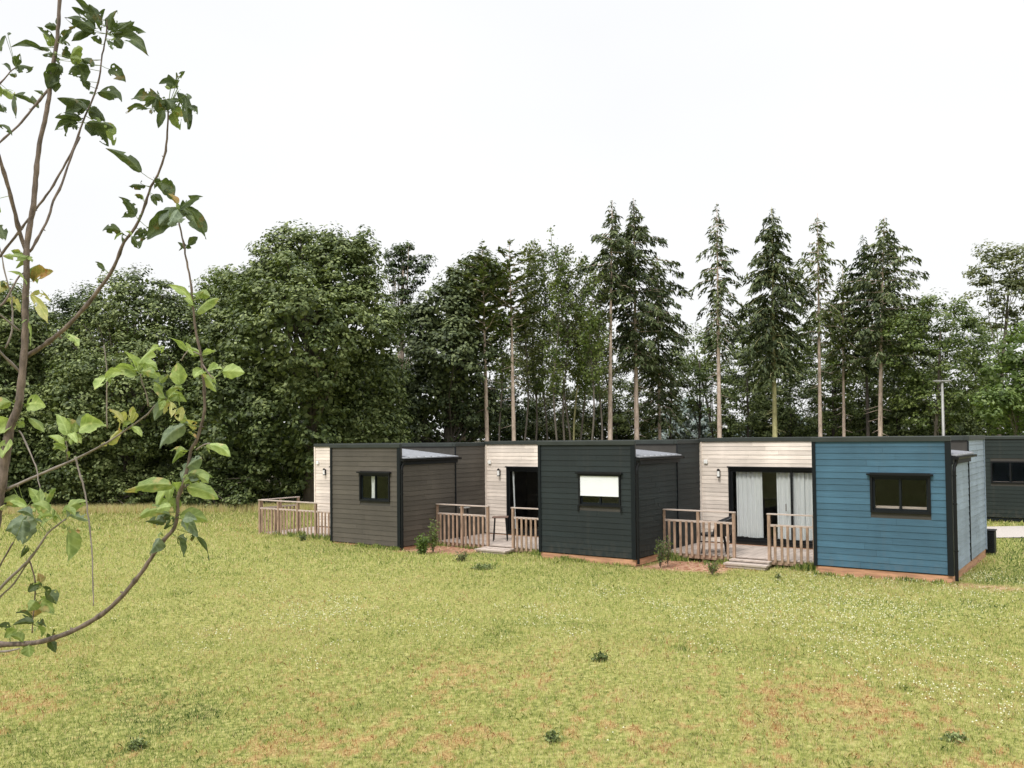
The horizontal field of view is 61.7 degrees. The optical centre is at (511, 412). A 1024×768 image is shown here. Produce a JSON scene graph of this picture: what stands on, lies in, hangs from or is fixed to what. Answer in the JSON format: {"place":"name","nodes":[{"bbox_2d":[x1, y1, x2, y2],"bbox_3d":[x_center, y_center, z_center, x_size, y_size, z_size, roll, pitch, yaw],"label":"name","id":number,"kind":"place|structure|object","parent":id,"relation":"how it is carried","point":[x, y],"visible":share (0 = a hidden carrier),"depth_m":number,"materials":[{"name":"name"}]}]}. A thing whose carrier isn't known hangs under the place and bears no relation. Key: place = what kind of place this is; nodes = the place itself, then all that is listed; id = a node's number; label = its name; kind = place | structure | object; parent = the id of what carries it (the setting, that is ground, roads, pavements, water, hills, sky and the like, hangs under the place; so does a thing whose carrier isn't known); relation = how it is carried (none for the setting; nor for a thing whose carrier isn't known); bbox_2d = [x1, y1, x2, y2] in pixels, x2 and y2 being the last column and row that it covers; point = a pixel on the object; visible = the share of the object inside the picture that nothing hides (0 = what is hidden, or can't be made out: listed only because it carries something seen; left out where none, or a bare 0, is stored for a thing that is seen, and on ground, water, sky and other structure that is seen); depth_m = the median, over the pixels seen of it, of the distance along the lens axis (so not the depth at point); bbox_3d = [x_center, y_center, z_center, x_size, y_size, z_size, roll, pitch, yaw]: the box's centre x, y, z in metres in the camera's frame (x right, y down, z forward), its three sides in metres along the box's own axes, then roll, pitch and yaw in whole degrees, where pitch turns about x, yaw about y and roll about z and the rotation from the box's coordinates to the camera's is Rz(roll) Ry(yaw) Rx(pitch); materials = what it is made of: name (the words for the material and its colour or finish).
{"place":"outdoors","nodes":[
{"label":"outdoors","id":0,"kind":"place"},
{"bbox_2d":[2,501,313,514],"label":"tall grass","id":1,"kind":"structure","parent":0,"point":[109,507],"depth_m":38.58,"materials":[{"name":"green plant"}]},
{"bbox_2d":[0,438,1023,767],"bbox_3d":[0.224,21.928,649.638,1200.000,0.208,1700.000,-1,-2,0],"label":"ground","id":2,"kind":"structure","parent":0,"point":[574,672],"depth_m":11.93,"materials":[{"name":"green plant"}]},
{"bbox_2d":[4,472,77,507],"bbox_3d":[-23.746,3.483,40.368,6.410,2.729,3.171,0,-2,-9],"label":"shrub","id":3,"kind":"object","parent":2,"relation":"on","point":[57,501],"visible":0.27,"depth_m":40.24,"materials":[{"name":"green plant"}]},
{"bbox_2d":[0,279,88,505],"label":"broadleaf tree","id":4,"kind":"object","parent":2,"relation":"on","point":[20,454],"visible":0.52,"depth_m":41.43,"materials":[{"name":"green plant"}]},
{"bbox_2d":[38,280,119,463],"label":"tree","id":5,"kind":"object","parent":2,"relation":"on","point":[62,303],"visible":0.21,"depth_m":49.16,"materials":[{"name":"green plant"}]},
{"bbox_2d":[67,464,157,506],"bbox_3d":[-18.858,3.604,40.628,4.473,2.391,2.657,-1,-2,0],"label":"shrub","id":6,"kind":"object","parent":2,"relation":"on","point":[120,488],"visible":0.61,"depth_m":40.18,"materials":[{"name":"green plant"}]},
{"bbox_2d":[0,0,243,656],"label":"apple tree","id":7,"kind":"object","parent":2,"relation":"on","point":[21,527],"visible":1,"depth_m":2.81,"materials":[{"name":"green plant"}]},
{"bbox_2d":[14,262,231,505],"bbox_3d":[-18.553,-1.437,42.070,9.326,12.540,8.624,-1,-2,0],"label":"broadleaf tree","id":8,"kind":"object","parent":2,"relation":"on","point":[80,370],"visible":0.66,"depth_m":40.85,"materials":[{"name":"green plant"}]},
{"bbox_2d":[123,733,152,752],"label":"weed","id":9,"kind":"object","parent":2,"relation":"on","point":[136,744],"visible":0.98,"depth_m":8.98,"materials":[{"name":"green plant"}]},
{"bbox_2d":[67,346,251,489],"bbox_3d":[-22.135,0.139,53.949,16.106,10.179,9.872,-1,-2,0],"label":"broadleaf tree","id":10,"kind":"object","parent":2,"relation":"on","point":[118,458],"visible":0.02,"depth_m":51.48,"materials":[{"name":"green plant"}]},
{"bbox_2d":[160,265,250,467],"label":"broadleaf tree","id":11,"kind":"object","parent":2,"relation":"on","point":[206,286],"visible":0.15,"depth_m":44.78,"materials":[{"name":"green plant"}]},
{"bbox_2d":[154,470,269,507],"bbox_3d":[-13.694,3.655,39.610,5.275,2.140,2.570,-1,-2,8],"label":"shrub","id":12,"kind":"object","parent":2,"relation":"on","point":[189,498],"visible":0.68,"depth_m":39.11,"materials":[{"name":"green plant"}]},
{"bbox_2d":[164,218,414,504],"bbox_3d":[-10.403,-2.440,40.205,12.073,14.268,10.192,-1,-2,0],"label":"broadleaf tree","id":13,"kind":"object","parent":2,"relation":"on","point":[251,310],"visible":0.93,"depth_m":39.34,"materials":[{"name":"green plant"}]},
{"bbox_2d":[258,496,329,538],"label":"wooden railing","id":14,"kind":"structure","parent":2,"relation":"on","point":[279,517],"depth_m":28.40,"materials":[{"name":"brown wood"}]},
{"bbox_2d":[224,348,443,495],"bbox_3d":[-11.496,0.235,53.429,16.008,9.758,10.433,-2,-2,30],"label":"broadleaf tree","id":15,"kind":"object","parent":2,"relation":"on","point":[361,422],"visible":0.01,"depth_m":52.14,"materials":[{"name":"green plant"}]},
{"bbox_2d":[314,442,485,550],"bbox_3d":[-4.474,2.574,28.715,7.147,3.102,5.297,-2,-2,36],"label":"cabin","id":16,"kind":"object","parent":2,"relation":"on","point":[388,494],"visible":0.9,"depth_m":25.88,"materials":[{"name":"grey wood"}]},
{"bbox_2d":[356,472,390,501],"bbox_3d":[-4.025,2.170,25.277,1.360,0.870,0.233,-2,-2,36],"label":"window","id":17,"kind":"structure","parent":16,"relation":"in","point":[373,475],"depth_m":25.32,"materials":[{"name":"black metal"}]},
{"bbox_2d":[380,240,436,371],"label":"pine tree","id":18,"kind":"object","parent":2,"relation":"on","point":[402,280],"visible":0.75,"depth_m":49.98,"materials":[{"name":"green plant"}]},
{"bbox_2d":[414,533,428,553],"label":"shrub","id":19,"kind":"object","parent":2,"relation":"on","point":[421,544],"visible":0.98,"depth_m":23.74,"materials":[{"name":"green plant"}]},
{"bbox_2d":[426,517,440,551],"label":"shrub","id":20,"kind":"object","parent":2,"relation":"on","point":[433,543],"visible":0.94,"depth_m":24.18,"materials":[{"name":"green plant"}]},
{"bbox_2d":[382,250,515,442],"bbox_3d":[-3.441,-2.077,46.581,7.014,13.750,6.988,-2,-2,42],"label":"broadleaf tree","id":21,"kind":"object","parent":2,"relation":"on","point":[447,390],"visible":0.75,"depth_m":45.22,"materials":[{"name":"green plant"}]},
{"bbox_2d":[453,550,469,560],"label":"weed","id":22,"kind":"object","parent":2,"relation":"on","point":[462,556],"visible":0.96,"depth_m":22.26,"materials":[{"name":"green plant"}]},
{"bbox_2d":[427,259,507,440],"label":"pine tree","id":23,"kind":"object","parent":2,"relation":"on","point":[440,321],"visible":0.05,"depth_m":48.88,"materials":[{"name":"green plant"}]},
{"bbox_2d":[447,240,516,440],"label":"pine tree","id":24,"kind":"object","parent":2,"relation":"on","point":[482,270],"visible":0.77,"depth_m":45.46,"materials":[{"name":"green plant"}]},
{"bbox_2d":[470,562,495,569],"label":"weed","id":25,"kind":"object","parent":2,"relation":"on","point":[486,565],"visible":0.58,"depth_m":20.81,"materials":[{"name":"green plant"}]},
{"bbox_2d":[441,403,533,442],"bbox_3d":[-1.756,2.113,56.401,6.362,5.908,5.062,1,-2,-38],"label":"thicket","id":26,"kind":"object","parent":2,"relation":"on","point":[467,436],"visible":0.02,"depth_m":56.28,"materials":[{"name":"green plant"}]},
{"bbox_2d":[436,503,542,554],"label":"wooden deck","id":27,"kind":"structure","parent":2,"relation":"on","point":[500,544],"depth_m":25.04,"materials":[{"name":"brown wood"}]},
{"bbox_2d":[459,507,469,539],"bbox_3d":[-1.445,3.371,26.208,0.338,0.982,0.338,0,-2,-11],"label":"round table","id":28,"kind":"object","parent":27,"relation":"on","point":[467,523],"visible":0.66,"depth_m":26.29,"materials":[{"name":"metal"}]},
{"bbox_2d":[492,516,508,540],"bbox_3d":[-0.347,3.480,25.845,0.480,0.722,0.400,-1,-2,3],"label":"table","id":29,"kind":"object","parent":27,"relation":"on","point":[495,517],"visible":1,"depth_m":25.69,"materials":[{"name":"black metal"}]},
{"bbox_2d":[485,257,520,440],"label":"slim tree","id":30,"kind":"object","parent":2,"relation":"on","point":[506,371],"visible":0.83,"depth_m":46.00,"materials":[{"name":"green plant"}]},
{"bbox_2d":[479,239,543,440],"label":"pine tree","id":31,"kind":"object","parent":2,"relation":"on","point":[506,284],"visible":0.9,"depth_m":45.82,"materials":[{"name":"green plant"}]},
{"bbox_2d":[473,381,553,440],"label":"understorey tree","id":32,"kind":"object","parent":2,"relation":"on","point":[520,417],"visible":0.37,"depth_m":50.97,"materials":[{"name":"green plant"}]},
{"bbox_2d":[505,243,542,440],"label":"slim tree","id":33,"kind":"object","parent":2,"relation":"on","point":[526,371],"visible":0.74,"depth_m":47.12,"materials":[{"name":"green plant"}]},
{"bbox_2d":[518,239,550,440],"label":"slim tree","id":34,"kind":"object","parent":2,"relation":"on","point":[534,379],"visible":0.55,"depth_m":48.27,"materials":[{"name":"green plant"}]},
{"bbox_2d":[50,570,1023,740],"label":"clover flowers","id":35,"kind":"object","parent":2,"relation":"on","point":[761,624],"visible":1,"depth_m":15.03,"materials":[{"name":"white plant"}]},
{"bbox_2d":[525,249,561,439],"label":"slim tree","id":36,"kind":"object","parent":2,"relation":"on","point":[544,298],"visible":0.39,"depth_m":49.31,"materials":[{"name":"green plant"}]},
{"bbox_2d":[481,314,606,440],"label":"understorey tree","id":37,"kind":"object","parent":2,"relation":"on","point":[519,367],"visible":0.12,"depth_m":55.56,"materials":[{"name":"green plant"}]},
{"bbox_2d":[543,726,562,743],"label":"weed","id":38,"kind":"object","parent":2,"relation":"on","point":[550,735],"visible":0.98,"depth_m":9.06,"materials":[{"name":"green plant"}]},
{"bbox_2d":[536,249,575,439],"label":"slim tree","id":39,"kind":"object","parent":2,"relation":"on","point":[556,352],"visible":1,"depth_m":46.03,"materials":[{"name":"green plant"}]},
{"bbox_2d":[542,225,577,439],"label":"slim tree","id":40,"kind":"object","parent":2,"relation":"on","point":[553,252],"visible":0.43,"depth_m":48.27,"materials":[{"name":"green plant"}]},
{"bbox_2d":[523,381,600,440],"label":"understorey tree","id":41,"kind":"object","parent":2,"relation":"on","point":[549,405],"visible":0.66,"depth_m":51.38,"materials":[{"name":"green plant"}]},
{"bbox_2d":[521,408,607,440],"bbox_3d":[3.431,2.220,56.946,6.363,5.631,4.079,-1,-2,0],"label":"thicket","id":42,"kind":"object","parent":2,"relation":"on","point":[550,437],"visible":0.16,"depth_m":56.55,"materials":[{"name":"green plant"}]},
{"bbox_2d":[548,243,585,439],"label":"slim tree","id":43,"kind":"object","parent":2,"relation":"on","point":[568,334],"visible":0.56,"depth_m":47.13,"materials":[{"name":"green plant"}]},
{"bbox_2d":[560,252,592,439],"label":"slim tree","id":44,"kind":"object","parent":2,"relation":"on","point":[577,376],"visible":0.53,"depth_m":48.26,"materials":[{"name":"green plant"}]},
{"bbox_2d":[568,261,605,439],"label":"slim tree","id":45,"kind":"object","parent":2,"relation":"on","point":[581,290],"visible":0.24,"depth_m":49.33,"materials":[{"name":"green plant"}]},
{"bbox_2d":[571,267,609,439],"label":"slim tree","id":46,"kind":"object","parent":2,"relation":"on","point":[591,378],"visible":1,"depth_m":45.98,"materials":[{"name":"green plant"}]},
{"bbox_2d":[484,439,701,565],"bbox_3d":[1.818,2.397,25.537,7.147,3.144,5.297,-2,-2,36],"label":"cabin","id":47,"kind":"object","parent":2,"relation":"on","point":[606,499],"visible":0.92,"depth_m":22.72,"materials":[{"name":"black wood"}]},
{"bbox_2d":[505,466,538,533],"bbox_3d":[1.104,2.712,26.563,3.090,2.090,0.238,-2,-2,36],"label":"sliding door","id":48,"kind":"structure","parent":47,"relation":"in","point":[508,468],"depth_m":27.36,"materials":[{"name":"black metal"}]},
{"bbox_2d":[575,472,622,513],"bbox_3d":[2.248,2.046,22.066,1.360,1.020,0.160,-2,-2,36],"label":"window","id":49,"kind":"structure","parent":47,"relation":"in","point":[589,484],"depth_m":22.07,"materials":[{"name":"black metal"}]},
{"bbox_2d":[588,650,607,662],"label":"weed","id":50,"kind":"object","parent":2,"relation":"on","point":[600,656],"visible":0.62,"depth_m":12.08,"materials":[{"name":"green plant"}]},
{"bbox_2d":[579,274,616,439],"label":"slim tree","id":51,"kind":"object","parent":2,"relation":"on","point":[601,302],"visible":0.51,"depth_m":47.15,"materials":[{"name":"green plant"}]},
{"bbox_2d":[565,355,643,439],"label":"understorey tree","id":52,"kind":"object","parent":2,"relation":"on","point":[621,419],"visible":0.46,"depth_m":52.30,"materials":[{"name":"green plant"}]},
{"bbox_2d":[577,200,638,439],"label":"fir tree","id":53,"kind":"object","parent":2,"relation":"on","point":[605,256],"visible":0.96,"depth_m":47.08,"materials":[{"name":"green plant"}]},
{"bbox_2d":[574,314,666,439],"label":"understorey tree","id":54,"kind":"object","parent":2,"relation":"on","point":[624,386],"visible":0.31,"depth_m":55.36,"materials":[{"name":"green plant"}]},
{"bbox_2d":[592,408,656,439],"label":"thicket","id":55,"kind":"object","parent":2,"relation":"on","point":[620,436],"visible":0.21,"depth_m":56.34,"materials":[{"name":"green plant"}]},
{"bbox_2d":[600,198,693,439],"bbox_3d":[7.519,-3.753,48.281,5.760,16.972,5.034,-1,-2,0],"label":"fir tree","id":56,"kind":"object","parent":2,"relation":"on","point":[642,356],"visible":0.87,"depth_m":48.43,"materials":[{"name":"green plant"}]},
{"bbox_2d":[639,413,676,439],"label":"distant bush","id":57,"kind":"object","parent":2,"relation":"on","point":[663,435],"visible":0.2,"depth_m":78.82,"materials":[{"name":"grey plant"}]},
{"bbox_2d":[624,256,694,439],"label":"fir tree","id":58,"kind":"object","parent":2,"relation":"on","point":[658,399],"visible":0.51,"depth_m":50.84,"materials":[{"name":"green plant"}]},
{"bbox_2d":[653,536,667,567],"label":"shrub","id":59,"kind":"object","parent":2,"relation":"on","point":[660,553],"visible":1,"depth_m":21.18,"materials":[{"name":"green plant"}]},
{"bbox_2d":[620,350,707,439],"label":"understorey tree","id":60,"kind":"object","parent":2,"relation":"on","point":[680,385],"visible":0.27,"depth_m":56.00,"materials":[{"name":"green plant"}]},
{"bbox_2d":[663,533,672,564],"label":"shrub","id":61,"kind":"object","parent":2,"relation":"on","point":[668,551],"visible":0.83,"depth_m":21.48,"materials":[{"name":"green plant"}]},
{"bbox_2d":[648,393,725,439],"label":"distant bush","id":62,"kind":"object","parent":2,"relation":"on","point":[690,425],"visible":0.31,"depth_m":78.67,"materials":[{"name":"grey plant"}]},
{"bbox_2d":[666,332,730,438],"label":"understorey tree","id":63,"kind":"object","parent":2,"relation":"on","point":[697,371],"visible":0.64,"depth_m":53.67,"materials":[{"name":"green plant"}]},
{"bbox_2d":[666,322,757,437],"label":"understorey tree","id":64,"kind":"object","parent":2,"relation":"on","point":[730,334],"visible":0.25,"depth_m":57.81,"materials":[{"name":"green plant"}]},
{"bbox_2d":[702,558,723,574],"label":"weed","id":65,"kind":"object","parent":2,"relation":"on","point":[712,569],"visible":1,"depth_m":20.08,"materials":[{"name":"green plant"}]},
{"bbox_2d":[687,204,745,437],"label":"fir tree","id":66,"kind":"object","parent":2,"relation":"on","point":[721,289],"visible":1,"depth_m":47.10,"materials":[{"name":"green plant"}]},
{"bbox_2d":[662,509,813,569],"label":"wooden deck","id":67,"kind":"structure","parent":2,"relation":"on","point":[754,557],"depth_m":21.77,"materials":[{"name":"brown wood"}]},
{"bbox_2d":[700,513,736,553],"bbox_3d":[5.387,3.126,22.404,0.942,1.034,1.001,-1,-2,16],"label":"armchair","id":68,"kind":"object","parent":67,"relation":"on","point":[728,519],"visible":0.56,"depth_m":22.08,"materials":[{"name":"black plastic"}]},
{"bbox_2d":[704,341,784,436],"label":"understorey tree","id":69,"kind":"object","parent":2,"relation":"on","point":[744,387],"visible":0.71,"depth_m":52.55,"materials":[{"name":"green plant"}]},
{"bbox_2d":[705,393,814,437],"bbox_3d":[16.173,1.809,56.181,7.042,6.145,3.941,-1,-2,18],"label":"thicket","id":70,"kind":"object","parent":2,"relation":"on","point":[756,432],"visible":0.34,"depth_m":56.08,"materials":[{"name":"green plant"}]},
{"bbox_2d":[721,303,825,430],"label":"understorey tree","id":71,"kind":"object","parent":2,"relation":"on","point":[800,328],"visible":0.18,"depth_m":57.29,"materials":[{"name":"green plant"}]},
{"bbox_2d":[733,209,816,436],"bbox_3d":[14.636,-3.476,48.212,4.754,16.268,4.805,-1,-2,0],"label":"fir tree","id":72,"kind":"object","parent":2,"relation":"on","point":[768,278],"visible":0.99,"depth_m":47.86,"materials":[{"name":"green plant"}]},
{"bbox_2d":[756,360,838,436],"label":"understorey tree","id":73,"kind":"object","parent":2,"relation":"on","point":[787,409],"visible":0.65,"depth_m":53.08,"materials":[{"name":"green plant"}]},
{"bbox_2d":[785,380,850,436],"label":"understorey tree","id":74,"kind":"object","parent":2,"relation":"on","point":[811,402],"visible":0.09,"depth_m":57.68,"materials":[{"name":"green plant"}]},
{"bbox_2d":[786,213,850,436],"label":"fir tree","id":75,"kind":"object","parent":2,"relation":"on","point":[823,270],"visible":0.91,"depth_m":48.56,"materials":[{"name":"green plant"}]},
{"bbox_2d":[807,361,865,436],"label":"understorey tree","id":76,"kind":"object","parent":2,"relation":"on","point":[836,398],"visible":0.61,"depth_m":52.58,"materials":[{"name":"green plant"}]},
{"bbox_2d":[802,405,875,436],"bbox_3d":[21.825,2.071,57.400,5.252,5.566,3.952,-1,-2,0],"label":"thicket","id":77,"kind":"object","parent":2,"relation":"on","point":[830,431],"visible":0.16,"depth_m":56.67,"materials":[{"name":"green plant"}]},
{"bbox_2d":[795,304,883,435],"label":"understorey tree","id":78,"kind":"object","parent":2,"relation":"on","point":[833,383],"visible":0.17,"depth_m":56.14,"materials":[{"name":"green plant"}]},
{"bbox_2d":[811,267,871,436],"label":"fir tree","id":79,"kind":"object","parent":2,"relation":"on","point":[848,321],"visible":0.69,"depth_m":49.99,"materials":[{"name":"green plant"}]},
{"bbox_2d":[699,435,986,583],"bbox_3d":[8.111,2.220,22.358,7.147,3.186,5.297,-2,-2,36],"label":"cabin","id":80,"kind":"object","parent":2,"relation":"on","point":[906,504],"visible":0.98,"depth_m":19.76,"materials":[{"name":"blue wood"}]},
{"bbox_2d":[727,466,812,545],"bbox_3d":[7.403,2.515,23.395,3.090,2.090,0.260,-2,-2,36],"label":"sliding door","id":81,"kind":"structure","parent":80,"relation":"in","point":[793,497],"depth_m":23.57,"materials":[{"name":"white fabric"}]},
{"bbox_2d":[866,473,932,514],"bbox_3d":[8.595,1.775,18.967,1.360,0.870,0.350,-2,-2,36],"label":"window","id":82,"kind":"structure","parent":80,"relation":"in","point":[873,507],"depth_m":18.91,"materials":[{"name":"black metal"}]},
{"bbox_2d":[831,371,890,436],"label":"understorey tree","id":83,"kind":"object","parent":2,"relation":"on","point":[873,415],"visible":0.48,"depth_m":54.08,"materials":[{"name":"green plant"}]},
{"bbox_2d":[833,236,904,435],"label":"fir tree","id":84,"kind":"object","parent":2,"relation":"on","point":[873,371],"visible":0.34,"depth_m":50.54,"materials":[{"name":"green plant"}]},
{"bbox_2d":[836,218,959,435],"bbox_3d":[21.381,-3.250,48.346,5.902,15.690,6.011,1,-2,-34],"label":"fir tree","id":85,"kind":"object","parent":2,"relation":"on","point":[882,294],"visible":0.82,"depth_m":48.02,"materials":[{"name":"green plant"}]},
{"bbox_2d":[847,303,950,434],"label":"understorey tree","id":86,"kind":"object","parent":2,"relation":"on","point":[929,360],"visible":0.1,"depth_m":55.98,"materials":[{"name":"green plant"}]},
{"bbox_2d":[869,345,933,435],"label":"understorey tree","id":87,"kind":"object","parent":2,"relation":"on","point":[897,429],"visible":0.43,"depth_m":50.78,"materials":[{"name":"green plant"}]},
{"bbox_2d":[854,401,948,435],"bbox_3d":[25.761,1.931,57.047,7.380,5.755,4.050,-1,-2,12],"label":"thicket","id":88,"kind":"object","parent":2,"relation":"on","point":[886,423],"visible":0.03,"depth_m":56.24,"materials":[{"name":"green plant"}]},
{"bbox_2d":[879,287,996,435],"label":"broadleaf tree","id":89,"kind":"object","parent":2,"relation":"on","point":[916,377],"visible":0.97,"depth_m":45.85,"materials":[{"name":"green plant"}]},
{"bbox_2d":[933,380,950,435],"bbox_3d":[19.101,1.385,37.970,0.760,5.670,0.180,-1,-2,0],"label":"lamp post","id":90,"kind":"object","parent":2,"relation":"on","point":[942,409],"visible":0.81,"depth_m":37.97,"materials":[{"name":"metal"}]},
{"bbox_2d":[939,731,969,744],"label":"weed","id":91,"kind":"object","parent":2,"relation":"on","point":[957,736],"visible":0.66,"depth_m":8.84,"materials":[{"name":"green plant"}]},
{"bbox_2d":[904,353,1011,435],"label":"understorey tree","id":92,"kind":"object","parent":2,"relation":"on","point":[964,428],"visible":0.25,"depth_m":50.04,"materials":[{"name":"green plant"}]},
{"bbox_2d":[925,406,1023,435],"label":"thicket","id":93,"kind":"object","parent":2,"relation":"on","point":[1020,434],"visible":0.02,"depth_m":55.48,"materials":[{"name":"green plant"}]},
{"bbox_2d":[944,320,1020,435],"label":"understorey tree","id":94,"kind":"object","parent":2,"relation":"on","point":[987,328],"visible":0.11,"depth_m":55.23,"materials":[{"name":"green plant"}]},
{"bbox_2d":[986,529,996,554],"bbox_3d":[12.816,3.454,23.006,0.300,0.660,0.440,-2,-2,36],"label":"outdoor unit","id":95,"kind":"object","parent":2,"relation":"on","point":[991,549],"visible":0.56,"depth_m":22.83,"materials":[{"name":"black metal"}]},
{"bbox_2d":[961,242,1023,435],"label":"broadleaf tree","id":96,"kind":"object","parent":2,"relation":"on","point":[1014,283],"visible":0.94,"depth_m":50.12,"materials":[{"name":"green plant"}]},
{"bbox_2d":[964,321,1023,435],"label":"broadleaf tree","id":97,"kind":"object","parent":2,"relation":"on","point":[1006,401],"visible":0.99,"depth_m":42.73,"materials":[{"name":"green plant"}]},
{"bbox_2d":[985,436,1023,521],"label":"cabin","id":98,"kind":"object","parent":2,"relation":"on","point":[1004,464],"visible":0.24,"depth_m":31.52,"materials":[{"name":"grey wood"}]},
{"bbox_2d":[990,461,1023,483],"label":"window","id":99,"kind":"structure","parent":98,"relation":"in","point":[991,462],"depth_m":31.36,"materials":[{"name":"black metal"}]},
{"bbox_2d":[0,0,1023,439],"label":"sky","id":100,"kind":"structure","parent":0,"point":[445,127],"materials":[{"name":"white"}]},
{"bbox_2d":[987,526,1023,537],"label":"path","id":101,"kind":"structure","parent":0,"point":[1009,531],"depth_m":28.10,"materials":[{"name":"beige concrete"}]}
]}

